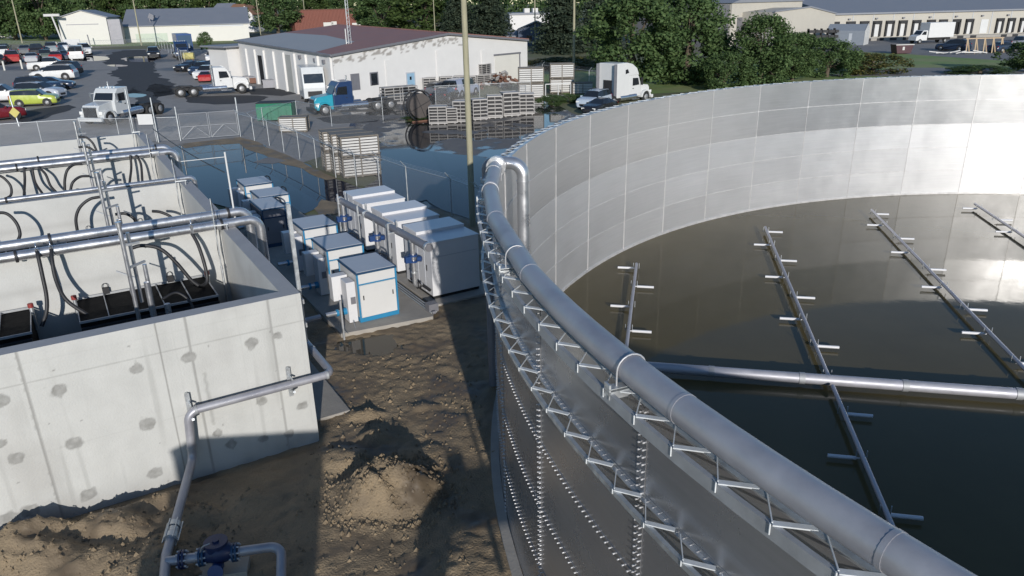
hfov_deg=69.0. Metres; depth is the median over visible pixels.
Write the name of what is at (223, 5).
house
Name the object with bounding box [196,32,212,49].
shrub
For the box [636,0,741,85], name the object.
broadleaf tree
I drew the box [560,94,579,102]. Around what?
shrub
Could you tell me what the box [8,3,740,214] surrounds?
ground
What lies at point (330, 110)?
chain link fence
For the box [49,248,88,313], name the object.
hose
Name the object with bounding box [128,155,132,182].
hose
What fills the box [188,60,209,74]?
parked suv
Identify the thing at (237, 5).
house
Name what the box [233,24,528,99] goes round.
white building
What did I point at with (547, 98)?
shrub
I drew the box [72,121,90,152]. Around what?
pipe stand
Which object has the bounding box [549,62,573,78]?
crate module
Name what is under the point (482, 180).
pipe saddle
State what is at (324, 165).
crate module
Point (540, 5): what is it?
distant woods
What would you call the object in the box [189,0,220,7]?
broadleaf tree
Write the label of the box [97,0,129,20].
broadleaf tree
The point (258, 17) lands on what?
utility pole
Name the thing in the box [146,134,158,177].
level probe
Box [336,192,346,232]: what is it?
header support
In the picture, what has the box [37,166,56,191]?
hose
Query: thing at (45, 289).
hose
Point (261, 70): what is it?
open door
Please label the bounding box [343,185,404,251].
machine enclosure
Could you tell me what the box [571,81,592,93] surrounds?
crate module
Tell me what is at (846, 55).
shrub
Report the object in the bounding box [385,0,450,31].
broadleaf tree
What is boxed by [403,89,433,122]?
rusty reel
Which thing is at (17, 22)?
utility pole
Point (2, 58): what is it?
parked sedan
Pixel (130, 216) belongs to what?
hose
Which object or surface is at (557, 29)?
conifer tree
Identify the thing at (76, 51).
parked van
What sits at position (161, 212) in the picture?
hose
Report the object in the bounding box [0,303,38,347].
membrane cassette
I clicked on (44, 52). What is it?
parked suv
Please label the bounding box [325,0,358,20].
broadleaf tree
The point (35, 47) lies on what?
parked pickup
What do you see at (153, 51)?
parked suv
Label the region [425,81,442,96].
parked suv
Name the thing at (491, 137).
yard
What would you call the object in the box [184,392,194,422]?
pipe bracket
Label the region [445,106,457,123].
crate module
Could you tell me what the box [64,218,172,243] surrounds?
membrane cassette
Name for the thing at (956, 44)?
parked suv
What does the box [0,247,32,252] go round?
membrane cassette
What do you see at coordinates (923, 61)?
grass verge
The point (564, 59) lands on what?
shrub
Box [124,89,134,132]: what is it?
fence post
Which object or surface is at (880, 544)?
rim pipe
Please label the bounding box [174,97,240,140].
fence gate
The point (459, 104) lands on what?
crate module
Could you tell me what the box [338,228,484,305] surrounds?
equipment pad
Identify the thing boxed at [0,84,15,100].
parked pickup
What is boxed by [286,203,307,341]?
lamp mast
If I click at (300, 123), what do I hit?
crate module
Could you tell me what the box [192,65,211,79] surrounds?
parked pickup
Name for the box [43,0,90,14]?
broadleaf tree
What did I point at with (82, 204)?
hose
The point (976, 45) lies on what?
timber rack
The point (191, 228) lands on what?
pipe clamp
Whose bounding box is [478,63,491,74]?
crate module
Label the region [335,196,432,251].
header pipe
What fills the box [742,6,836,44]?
tan building
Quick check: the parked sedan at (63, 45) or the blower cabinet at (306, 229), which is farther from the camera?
the parked sedan at (63, 45)
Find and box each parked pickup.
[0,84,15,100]
[26,56,60,70]
[28,43,44,53]
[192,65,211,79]
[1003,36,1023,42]
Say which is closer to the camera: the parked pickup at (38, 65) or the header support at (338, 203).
the header support at (338, 203)
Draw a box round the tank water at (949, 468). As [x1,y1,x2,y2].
[564,194,1023,575]
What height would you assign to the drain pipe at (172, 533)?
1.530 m
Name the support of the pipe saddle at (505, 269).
attached to the storage tank at (596, 480)
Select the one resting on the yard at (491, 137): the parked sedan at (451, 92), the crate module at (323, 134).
the parked sedan at (451, 92)
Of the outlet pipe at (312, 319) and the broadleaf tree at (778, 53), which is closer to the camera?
the outlet pipe at (312, 319)
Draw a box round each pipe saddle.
[476,182,498,204]
[481,165,501,184]
[498,245,522,276]
[604,353,645,399]
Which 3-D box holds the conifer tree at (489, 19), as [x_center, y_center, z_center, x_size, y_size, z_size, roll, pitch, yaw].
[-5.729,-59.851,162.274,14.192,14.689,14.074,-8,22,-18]
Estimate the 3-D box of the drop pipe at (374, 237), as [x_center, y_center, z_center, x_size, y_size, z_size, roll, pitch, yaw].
[-4.785,-1.581,26.527,0.564,1.706,0.408,-13,24,-29]
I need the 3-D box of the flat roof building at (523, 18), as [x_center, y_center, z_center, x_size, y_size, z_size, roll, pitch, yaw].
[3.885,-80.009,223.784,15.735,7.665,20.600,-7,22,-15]
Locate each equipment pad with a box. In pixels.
[227,205,433,337]
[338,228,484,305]
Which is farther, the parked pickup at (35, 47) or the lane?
the parked pickup at (35, 47)
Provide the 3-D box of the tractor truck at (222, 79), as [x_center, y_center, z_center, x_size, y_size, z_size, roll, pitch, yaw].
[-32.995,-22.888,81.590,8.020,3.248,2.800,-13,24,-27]
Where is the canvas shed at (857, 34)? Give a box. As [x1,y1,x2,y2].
[828,23,869,44]
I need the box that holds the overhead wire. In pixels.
[153,129,224,172]
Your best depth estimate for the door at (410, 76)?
81.24 m
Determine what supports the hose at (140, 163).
hanging from the air header pipe at (103, 158)
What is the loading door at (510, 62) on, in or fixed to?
in the white building at (369, 61)
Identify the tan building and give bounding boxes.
[637,0,803,46]
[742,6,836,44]
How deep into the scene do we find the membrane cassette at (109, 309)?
18.98 m
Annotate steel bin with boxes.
[249,76,255,82]
[262,79,274,87]
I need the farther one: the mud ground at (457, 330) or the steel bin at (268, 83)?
the steel bin at (268, 83)
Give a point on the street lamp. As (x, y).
(151, 16)
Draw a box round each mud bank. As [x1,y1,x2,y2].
[177,137,336,179]
[255,157,284,163]
[314,199,340,214]
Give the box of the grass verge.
[544,51,1013,96]
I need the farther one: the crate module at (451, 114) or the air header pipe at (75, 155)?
the crate module at (451, 114)
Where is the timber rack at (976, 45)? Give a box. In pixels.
[929,37,1003,53]
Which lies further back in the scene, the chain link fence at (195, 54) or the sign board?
the chain link fence at (195, 54)
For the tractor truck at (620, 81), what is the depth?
71.05 m
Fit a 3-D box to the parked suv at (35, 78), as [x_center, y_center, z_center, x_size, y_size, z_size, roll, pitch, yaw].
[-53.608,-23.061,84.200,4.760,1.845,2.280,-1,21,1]
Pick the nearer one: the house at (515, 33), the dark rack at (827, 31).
the dark rack at (827, 31)
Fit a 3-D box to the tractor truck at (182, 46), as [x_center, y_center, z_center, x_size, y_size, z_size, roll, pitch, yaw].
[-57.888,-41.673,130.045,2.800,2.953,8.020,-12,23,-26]
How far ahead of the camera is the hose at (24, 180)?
28.41 m
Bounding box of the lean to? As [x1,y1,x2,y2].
[200,43,242,76]
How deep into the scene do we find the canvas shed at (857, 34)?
147.77 m
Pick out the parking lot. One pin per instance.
(93, 76)
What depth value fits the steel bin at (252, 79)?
91.94 m
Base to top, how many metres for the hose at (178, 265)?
1.268 m
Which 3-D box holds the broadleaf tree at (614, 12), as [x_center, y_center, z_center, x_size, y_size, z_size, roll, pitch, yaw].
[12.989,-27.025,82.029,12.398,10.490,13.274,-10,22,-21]
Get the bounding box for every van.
[63,39,79,44]
[67,45,85,59]
[296,64,325,102]
[443,77,478,97]
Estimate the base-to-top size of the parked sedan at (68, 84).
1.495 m
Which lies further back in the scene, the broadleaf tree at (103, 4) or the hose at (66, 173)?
the broadleaf tree at (103, 4)
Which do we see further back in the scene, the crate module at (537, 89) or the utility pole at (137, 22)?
the utility pole at (137, 22)
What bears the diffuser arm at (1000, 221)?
attached to the pipe at (906, 385)
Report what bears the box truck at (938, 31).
on the dock yard at (925, 47)
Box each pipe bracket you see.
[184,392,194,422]
[285,366,295,395]
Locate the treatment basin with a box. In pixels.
[0,132,318,529]
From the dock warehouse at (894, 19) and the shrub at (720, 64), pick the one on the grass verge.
the shrub at (720, 64)
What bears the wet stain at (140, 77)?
on the parking lot
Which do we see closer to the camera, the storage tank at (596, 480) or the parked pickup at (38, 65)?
the storage tank at (596, 480)
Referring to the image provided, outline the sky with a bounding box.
[86,0,578,9]
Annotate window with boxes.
[350,73,360,90]
[369,72,378,85]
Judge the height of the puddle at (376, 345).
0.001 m
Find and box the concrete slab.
[309,360,349,421]
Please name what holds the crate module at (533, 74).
on the crate module at (537, 89)
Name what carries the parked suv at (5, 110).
on the parking lot
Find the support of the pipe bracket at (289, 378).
attached to the treatment basin
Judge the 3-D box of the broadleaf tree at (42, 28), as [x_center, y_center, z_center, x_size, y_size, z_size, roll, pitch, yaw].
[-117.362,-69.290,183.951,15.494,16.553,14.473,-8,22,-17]
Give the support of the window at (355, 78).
in the white building at (369, 61)
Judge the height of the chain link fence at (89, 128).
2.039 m
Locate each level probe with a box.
[128,116,139,146]
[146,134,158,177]
[171,159,185,224]
[209,198,228,301]
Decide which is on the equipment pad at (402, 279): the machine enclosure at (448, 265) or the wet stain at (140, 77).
the machine enclosure at (448, 265)
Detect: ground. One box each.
[0,284,571,575]
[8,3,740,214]
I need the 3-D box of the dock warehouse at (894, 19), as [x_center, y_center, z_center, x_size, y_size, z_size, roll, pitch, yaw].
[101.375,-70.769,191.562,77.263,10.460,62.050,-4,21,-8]
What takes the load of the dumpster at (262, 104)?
on the parking lot
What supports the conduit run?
on the equipment pad at (411, 311)
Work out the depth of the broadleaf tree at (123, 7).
253.98 m
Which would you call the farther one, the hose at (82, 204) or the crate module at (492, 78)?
the crate module at (492, 78)
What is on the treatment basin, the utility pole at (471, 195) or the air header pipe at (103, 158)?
the air header pipe at (103, 158)
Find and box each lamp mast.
[181,152,235,217]
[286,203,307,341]
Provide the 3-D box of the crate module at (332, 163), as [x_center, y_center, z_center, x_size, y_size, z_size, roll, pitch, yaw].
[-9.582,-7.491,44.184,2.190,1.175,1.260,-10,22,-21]
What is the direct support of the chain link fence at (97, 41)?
on the ground at (571, 107)
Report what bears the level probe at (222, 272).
attached to the treatment basin
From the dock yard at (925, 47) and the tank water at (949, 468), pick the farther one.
the dock yard at (925, 47)
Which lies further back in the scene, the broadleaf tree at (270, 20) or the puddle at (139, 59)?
the broadleaf tree at (270, 20)
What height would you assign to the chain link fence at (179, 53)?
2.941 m
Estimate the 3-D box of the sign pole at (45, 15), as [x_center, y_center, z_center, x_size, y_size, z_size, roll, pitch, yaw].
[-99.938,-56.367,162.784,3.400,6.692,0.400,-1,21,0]
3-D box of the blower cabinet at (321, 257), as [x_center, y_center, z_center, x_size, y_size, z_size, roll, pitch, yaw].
[-6.303,-0.818,25.388,2.330,1.705,1.650,-13,24,-29]
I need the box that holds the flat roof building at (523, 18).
[502,8,549,29]
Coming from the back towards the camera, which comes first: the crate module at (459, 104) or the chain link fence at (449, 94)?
the chain link fence at (449, 94)
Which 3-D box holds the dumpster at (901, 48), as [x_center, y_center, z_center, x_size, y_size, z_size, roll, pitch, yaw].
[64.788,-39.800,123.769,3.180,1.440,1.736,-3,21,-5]
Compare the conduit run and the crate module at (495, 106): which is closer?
the conduit run
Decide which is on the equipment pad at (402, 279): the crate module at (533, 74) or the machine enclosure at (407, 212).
the machine enclosure at (407, 212)
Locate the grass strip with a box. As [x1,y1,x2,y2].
[0,37,250,45]
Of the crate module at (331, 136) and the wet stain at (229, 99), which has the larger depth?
the wet stain at (229, 99)
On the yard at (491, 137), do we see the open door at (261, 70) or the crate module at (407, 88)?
the crate module at (407, 88)
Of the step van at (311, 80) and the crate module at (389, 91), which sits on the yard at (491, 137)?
the crate module at (389, 91)
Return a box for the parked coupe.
[173,61,196,71]
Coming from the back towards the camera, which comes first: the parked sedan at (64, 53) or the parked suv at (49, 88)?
the parked sedan at (64, 53)
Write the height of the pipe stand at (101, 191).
3.520 m
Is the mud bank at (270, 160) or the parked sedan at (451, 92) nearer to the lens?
the mud bank at (270, 160)
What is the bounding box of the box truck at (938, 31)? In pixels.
[908,22,955,43]
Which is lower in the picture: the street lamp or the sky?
the street lamp
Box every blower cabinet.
[228,175,272,216]
[238,186,292,229]
[244,196,287,247]
[277,214,337,270]
[301,232,363,295]
[325,252,398,322]
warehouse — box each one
[55,10,125,44]
[122,7,249,42]
[802,0,1023,40]
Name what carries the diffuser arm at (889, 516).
attached to the pipe at (906, 385)
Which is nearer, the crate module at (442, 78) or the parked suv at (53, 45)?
the crate module at (442, 78)
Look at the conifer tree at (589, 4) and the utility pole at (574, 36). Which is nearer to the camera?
the utility pole at (574, 36)
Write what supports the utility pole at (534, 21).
on the ground at (571, 107)
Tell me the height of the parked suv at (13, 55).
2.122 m
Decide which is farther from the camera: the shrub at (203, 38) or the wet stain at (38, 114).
the shrub at (203, 38)
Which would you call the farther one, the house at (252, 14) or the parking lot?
the house at (252, 14)
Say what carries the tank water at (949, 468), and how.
in the storage tank at (596, 480)
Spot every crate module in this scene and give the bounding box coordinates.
[278,115,309,132]
[318,126,357,151]
[321,149,331,171]
[327,129,367,154]
[329,152,340,174]
[336,131,379,157]
[338,154,380,177]
[379,86,402,103]
[397,84,417,103]
[422,77,435,92]
[428,104,446,124]
[439,76,452,80]
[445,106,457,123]
[452,99,465,122]
[471,97,487,120]
[476,74,490,85]
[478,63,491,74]
[486,94,502,118]
[489,73,496,84]
[499,90,519,116]
[518,66,543,82]
[518,82,543,97]
[518,92,533,114]
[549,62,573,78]
[549,78,573,93]
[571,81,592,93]
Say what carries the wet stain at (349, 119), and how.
on the yard at (491, 137)
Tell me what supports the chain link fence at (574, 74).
on the grass verge
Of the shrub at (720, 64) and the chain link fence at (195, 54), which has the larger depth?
the chain link fence at (195, 54)
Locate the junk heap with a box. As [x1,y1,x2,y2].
[478,70,544,88]
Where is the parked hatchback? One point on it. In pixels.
(28, 96)
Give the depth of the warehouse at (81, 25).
167.13 m
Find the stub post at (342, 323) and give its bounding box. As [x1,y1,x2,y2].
[339,300,355,339]
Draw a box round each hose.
[0,175,12,197]
[0,211,21,238]
[23,167,25,195]
[31,168,42,192]
[35,251,48,326]
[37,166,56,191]
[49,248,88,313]
[63,163,81,190]
[69,175,89,189]
[74,195,99,230]
[78,136,97,150]
[115,212,137,221]
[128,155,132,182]
[132,244,199,286]
[135,155,143,180]
[152,210,171,216]
[190,233,208,287]
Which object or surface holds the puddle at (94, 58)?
on the parking lot
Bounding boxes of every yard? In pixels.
[340,98,577,208]
[736,36,1019,60]
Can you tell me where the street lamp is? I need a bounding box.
[148,13,154,21]
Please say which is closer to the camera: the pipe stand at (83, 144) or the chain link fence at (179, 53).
the pipe stand at (83, 144)
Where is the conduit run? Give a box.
[397,282,438,313]
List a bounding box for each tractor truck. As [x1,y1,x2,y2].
[77,82,163,123]
[172,41,189,58]
[172,64,251,97]
[306,75,396,115]
[596,62,652,101]
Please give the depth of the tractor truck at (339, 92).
67.50 m
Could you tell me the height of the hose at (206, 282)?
1.364 m
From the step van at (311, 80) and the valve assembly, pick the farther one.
the step van at (311, 80)
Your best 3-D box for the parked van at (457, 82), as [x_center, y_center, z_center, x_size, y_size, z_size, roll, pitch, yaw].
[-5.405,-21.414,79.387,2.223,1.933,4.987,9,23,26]
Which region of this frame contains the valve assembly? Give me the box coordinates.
[165,534,285,575]
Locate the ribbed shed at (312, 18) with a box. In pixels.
[288,8,359,31]
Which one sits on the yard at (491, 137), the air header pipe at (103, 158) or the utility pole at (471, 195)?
the utility pole at (471, 195)
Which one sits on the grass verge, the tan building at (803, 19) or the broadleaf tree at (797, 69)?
the broadleaf tree at (797, 69)
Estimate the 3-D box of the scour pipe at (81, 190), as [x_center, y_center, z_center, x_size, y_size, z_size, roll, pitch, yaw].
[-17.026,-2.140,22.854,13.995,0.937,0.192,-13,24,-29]
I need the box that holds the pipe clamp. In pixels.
[188,220,193,233]
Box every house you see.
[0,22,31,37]
[213,3,235,7]
[231,4,245,6]
[243,5,264,31]
[504,30,517,37]
[516,20,546,45]
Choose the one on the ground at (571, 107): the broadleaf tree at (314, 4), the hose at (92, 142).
the broadleaf tree at (314, 4)
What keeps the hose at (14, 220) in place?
attached to the membrane cassette at (17, 250)
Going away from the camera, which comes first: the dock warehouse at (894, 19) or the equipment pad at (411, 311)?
the equipment pad at (411, 311)
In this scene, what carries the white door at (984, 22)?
in the dock warehouse at (894, 19)
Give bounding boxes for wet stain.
[18,105,74,121]
[101,50,174,113]
[185,95,267,103]
[246,88,295,95]
[318,114,381,123]
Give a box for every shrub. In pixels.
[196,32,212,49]
[400,114,429,121]
[527,55,601,69]
[534,94,565,105]
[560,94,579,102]
[696,51,757,89]
[797,37,865,77]
[845,52,914,75]
[944,64,1015,74]
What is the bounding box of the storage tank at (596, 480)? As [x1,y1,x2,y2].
[476,74,1023,575]
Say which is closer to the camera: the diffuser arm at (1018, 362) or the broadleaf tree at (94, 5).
the diffuser arm at (1018, 362)
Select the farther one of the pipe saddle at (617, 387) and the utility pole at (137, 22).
the utility pole at (137, 22)
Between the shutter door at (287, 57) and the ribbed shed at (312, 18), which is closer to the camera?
the shutter door at (287, 57)
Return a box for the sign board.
[137,97,158,141]
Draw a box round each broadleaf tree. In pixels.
[0,0,46,39]
[2,0,73,39]
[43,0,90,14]
[72,0,116,12]
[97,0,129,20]
[113,0,158,17]
[141,0,178,8]
[155,0,203,8]
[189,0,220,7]
[247,0,302,33]
[299,0,333,9]
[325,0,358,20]
[347,0,420,27]
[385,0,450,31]
[573,0,703,82]
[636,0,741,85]
[720,10,808,85]
[776,31,827,79]
[990,41,1023,70]
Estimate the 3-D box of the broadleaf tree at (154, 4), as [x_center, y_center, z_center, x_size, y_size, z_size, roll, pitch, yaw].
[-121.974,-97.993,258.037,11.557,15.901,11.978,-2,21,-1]
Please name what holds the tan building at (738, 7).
on the ground at (571, 107)
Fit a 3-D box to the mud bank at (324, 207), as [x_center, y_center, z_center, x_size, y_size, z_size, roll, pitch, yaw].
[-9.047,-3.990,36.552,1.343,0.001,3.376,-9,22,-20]
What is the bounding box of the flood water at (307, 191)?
[166,143,485,222]
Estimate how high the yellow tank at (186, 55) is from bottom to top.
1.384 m
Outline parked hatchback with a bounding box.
[8,88,60,106]
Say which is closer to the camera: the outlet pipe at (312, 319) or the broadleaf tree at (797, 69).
the outlet pipe at (312, 319)
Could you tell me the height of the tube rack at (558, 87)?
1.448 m
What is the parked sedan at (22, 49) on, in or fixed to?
on the parking lot
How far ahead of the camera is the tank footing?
14.54 m
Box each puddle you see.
[73,56,109,60]
[122,56,156,61]
[128,93,145,96]
[334,334,403,355]
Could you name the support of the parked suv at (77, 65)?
on the parking lot
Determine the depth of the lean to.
95.50 m
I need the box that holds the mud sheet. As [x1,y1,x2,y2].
[305,208,484,283]
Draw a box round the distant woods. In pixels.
[3,0,626,22]
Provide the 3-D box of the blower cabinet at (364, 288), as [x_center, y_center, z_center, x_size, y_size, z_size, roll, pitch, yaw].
[-4.869,-0.006,23.186,2.330,1.705,1.650,-13,24,-29]
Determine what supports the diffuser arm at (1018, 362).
attached to the pipe at (906, 385)
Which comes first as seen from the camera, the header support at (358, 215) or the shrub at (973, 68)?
the header support at (358, 215)
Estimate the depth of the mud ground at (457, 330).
14.68 m
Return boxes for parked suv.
[0,44,11,55]
[0,103,26,119]
[3,49,21,61]
[12,75,62,87]
[14,80,66,96]
[29,63,79,79]
[38,48,51,59]
[39,60,83,73]
[44,41,60,50]
[77,42,92,54]
[147,46,160,58]
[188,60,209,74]
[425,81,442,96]
[576,87,611,108]
[935,39,971,50]
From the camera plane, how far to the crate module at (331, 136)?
43.34 m
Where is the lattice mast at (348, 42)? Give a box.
[344,0,351,43]
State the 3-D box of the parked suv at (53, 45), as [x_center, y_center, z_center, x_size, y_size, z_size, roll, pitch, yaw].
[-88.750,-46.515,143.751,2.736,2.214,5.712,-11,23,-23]
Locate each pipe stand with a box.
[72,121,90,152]
[81,142,103,186]
[94,172,147,236]
[115,221,194,319]
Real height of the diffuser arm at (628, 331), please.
0.241 m
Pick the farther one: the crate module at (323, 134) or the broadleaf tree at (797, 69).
the broadleaf tree at (797, 69)
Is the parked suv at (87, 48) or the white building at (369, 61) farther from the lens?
the parked suv at (87, 48)
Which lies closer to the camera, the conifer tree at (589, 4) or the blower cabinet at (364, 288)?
the blower cabinet at (364, 288)
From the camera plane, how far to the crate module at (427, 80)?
82.08 m
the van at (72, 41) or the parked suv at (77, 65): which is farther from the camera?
the van at (72, 41)
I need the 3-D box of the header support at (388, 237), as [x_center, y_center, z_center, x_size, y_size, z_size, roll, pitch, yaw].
[-4.017,-1.088,25.160,0.470,2.400,0.250,-13,24,-29]
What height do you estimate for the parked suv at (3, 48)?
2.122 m
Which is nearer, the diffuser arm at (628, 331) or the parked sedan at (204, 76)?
the diffuser arm at (628, 331)
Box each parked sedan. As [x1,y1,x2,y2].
[0,54,7,64]
[17,45,28,54]
[23,52,40,62]
[45,76,75,88]
[48,51,65,59]
[57,50,68,59]
[58,42,71,50]
[197,71,211,82]
[430,87,459,101]
[581,97,617,112]
[987,41,1016,52]
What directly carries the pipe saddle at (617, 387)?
attached to the storage tank at (596, 480)
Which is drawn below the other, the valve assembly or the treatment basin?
the valve assembly
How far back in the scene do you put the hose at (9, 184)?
28.05 m
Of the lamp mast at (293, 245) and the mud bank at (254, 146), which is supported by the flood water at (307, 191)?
the mud bank at (254, 146)
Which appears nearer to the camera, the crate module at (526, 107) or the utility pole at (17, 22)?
the crate module at (526, 107)
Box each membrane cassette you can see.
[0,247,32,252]
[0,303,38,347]
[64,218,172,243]
[71,271,219,331]
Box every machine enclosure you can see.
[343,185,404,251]
[371,200,439,273]
[402,217,479,298]
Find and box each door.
[257,55,264,84]
[285,54,294,92]
[406,72,415,87]
[494,52,520,79]
[979,19,988,32]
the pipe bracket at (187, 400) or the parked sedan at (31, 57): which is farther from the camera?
the parked sedan at (31, 57)
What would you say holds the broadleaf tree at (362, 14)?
on the ground at (571, 107)
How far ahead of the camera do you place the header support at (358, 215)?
27.16 m
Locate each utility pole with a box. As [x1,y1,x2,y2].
[11,0,22,42]
[132,0,141,44]
[256,0,260,34]
[461,0,475,226]
[534,0,535,45]
[573,0,574,76]
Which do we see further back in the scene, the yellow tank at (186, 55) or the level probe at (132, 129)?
the yellow tank at (186, 55)
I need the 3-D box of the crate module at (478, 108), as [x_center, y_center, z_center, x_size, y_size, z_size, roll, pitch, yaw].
[-2.822,-15.144,62.993,1.302,1.740,1.134,-8,22,-17]
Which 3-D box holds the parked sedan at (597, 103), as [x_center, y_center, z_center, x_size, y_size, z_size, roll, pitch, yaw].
[7.755,-16.127,65.750,1.887,1.271,4.097,14,25,34]
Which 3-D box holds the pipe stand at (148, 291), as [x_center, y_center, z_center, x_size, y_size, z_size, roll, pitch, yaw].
[-8.365,0.124,17.598,1.628,3.520,0.742,4,22,15]
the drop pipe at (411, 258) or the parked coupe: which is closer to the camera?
the drop pipe at (411, 258)
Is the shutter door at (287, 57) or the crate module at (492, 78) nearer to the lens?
the shutter door at (287, 57)
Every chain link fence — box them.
[0,38,155,47]
[0,117,178,144]
[155,38,183,62]
[183,49,207,60]
[234,110,480,219]
[237,101,382,135]
[381,82,530,117]
[528,64,595,87]
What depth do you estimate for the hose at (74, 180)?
27.08 m
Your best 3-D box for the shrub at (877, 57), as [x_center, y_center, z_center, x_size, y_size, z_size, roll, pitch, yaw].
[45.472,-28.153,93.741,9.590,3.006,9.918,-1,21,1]
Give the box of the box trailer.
[172,33,193,50]
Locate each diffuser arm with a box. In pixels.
[610,263,653,346]
[754,226,923,525]
[867,209,1023,370]
[962,203,1023,237]
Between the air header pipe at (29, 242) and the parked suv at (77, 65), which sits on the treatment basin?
the air header pipe at (29, 242)
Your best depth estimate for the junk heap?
86.36 m
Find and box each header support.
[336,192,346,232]
[356,203,366,240]
[386,220,397,261]
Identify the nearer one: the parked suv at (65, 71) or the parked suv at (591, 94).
the parked suv at (591, 94)
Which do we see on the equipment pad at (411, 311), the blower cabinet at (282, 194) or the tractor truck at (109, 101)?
the blower cabinet at (282, 194)
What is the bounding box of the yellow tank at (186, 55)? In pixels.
[183,52,194,60]
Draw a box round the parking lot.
[0,49,429,161]
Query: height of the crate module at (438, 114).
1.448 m
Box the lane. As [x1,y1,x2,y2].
[830,68,1023,75]
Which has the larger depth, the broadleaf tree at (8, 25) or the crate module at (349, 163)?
the broadleaf tree at (8, 25)
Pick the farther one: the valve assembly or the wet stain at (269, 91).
the wet stain at (269, 91)
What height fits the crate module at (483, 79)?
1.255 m
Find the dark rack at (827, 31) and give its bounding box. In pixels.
[807,28,838,45]
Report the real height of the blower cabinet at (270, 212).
1.705 m
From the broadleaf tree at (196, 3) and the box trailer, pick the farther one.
the broadleaf tree at (196, 3)
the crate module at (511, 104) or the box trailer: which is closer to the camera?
the crate module at (511, 104)
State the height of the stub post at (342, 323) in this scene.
1.250 m
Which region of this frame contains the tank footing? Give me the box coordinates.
[491,391,522,575]
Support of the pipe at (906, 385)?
in the storage tank at (596, 480)
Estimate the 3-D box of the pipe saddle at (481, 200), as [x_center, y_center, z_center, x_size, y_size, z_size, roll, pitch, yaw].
[-0.465,-1.827,14.341,0.442,0.432,0.100,-2,21,-1]
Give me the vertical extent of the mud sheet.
0.001 m
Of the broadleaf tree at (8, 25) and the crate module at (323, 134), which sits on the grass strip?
the broadleaf tree at (8, 25)
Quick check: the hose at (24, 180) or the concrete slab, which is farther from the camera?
the hose at (24, 180)
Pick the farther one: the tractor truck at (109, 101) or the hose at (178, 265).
the tractor truck at (109, 101)
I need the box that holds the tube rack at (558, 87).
[545,83,570,95]
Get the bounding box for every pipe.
[0,144,174,165]
[0,149,182,172]
[0,175,197,202]
[0,207,257,251]
[0,216,269,263]
[159,340,332,575]
[305,314,320,322]
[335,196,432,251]
[336,203,351,232]
[368,220,384,254]
[404,240,422,288]
[482,155,976,575]
[648,362,1023,399]
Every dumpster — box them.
[255,100,296,120]
[891,44,914,53]
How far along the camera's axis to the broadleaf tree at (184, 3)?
254.04 m
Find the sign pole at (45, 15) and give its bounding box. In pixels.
[43,14,62,41]
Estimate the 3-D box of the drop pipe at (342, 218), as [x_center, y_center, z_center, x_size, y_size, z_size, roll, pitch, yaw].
[-6.514,-2.491,29.000,0.564,1.706,0.408,-13,24,-29]
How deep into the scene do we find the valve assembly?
12.74 m
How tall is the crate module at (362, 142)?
1.175 m
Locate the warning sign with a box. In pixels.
[8,94,19,126]
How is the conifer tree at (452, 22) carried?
on the ground at (571, 107)
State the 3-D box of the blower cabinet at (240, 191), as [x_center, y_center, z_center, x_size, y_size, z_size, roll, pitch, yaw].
[-12.274,-4.179,34.499,2.330,1.705,1.650,-13,24,-29]
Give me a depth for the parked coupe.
106.51 m
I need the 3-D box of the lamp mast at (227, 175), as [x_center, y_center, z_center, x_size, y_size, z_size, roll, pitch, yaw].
[-8.365,-2.736,20.532,1.179,1.962,0.049,-6,21,-12]
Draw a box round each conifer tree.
[439,0,476,32]
[459,0,514,36]
[527,0,599,54]
[576,0,629,52]
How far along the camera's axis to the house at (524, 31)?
160.96 m
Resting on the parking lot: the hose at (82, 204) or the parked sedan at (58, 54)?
the parked sedan at (58, 54)

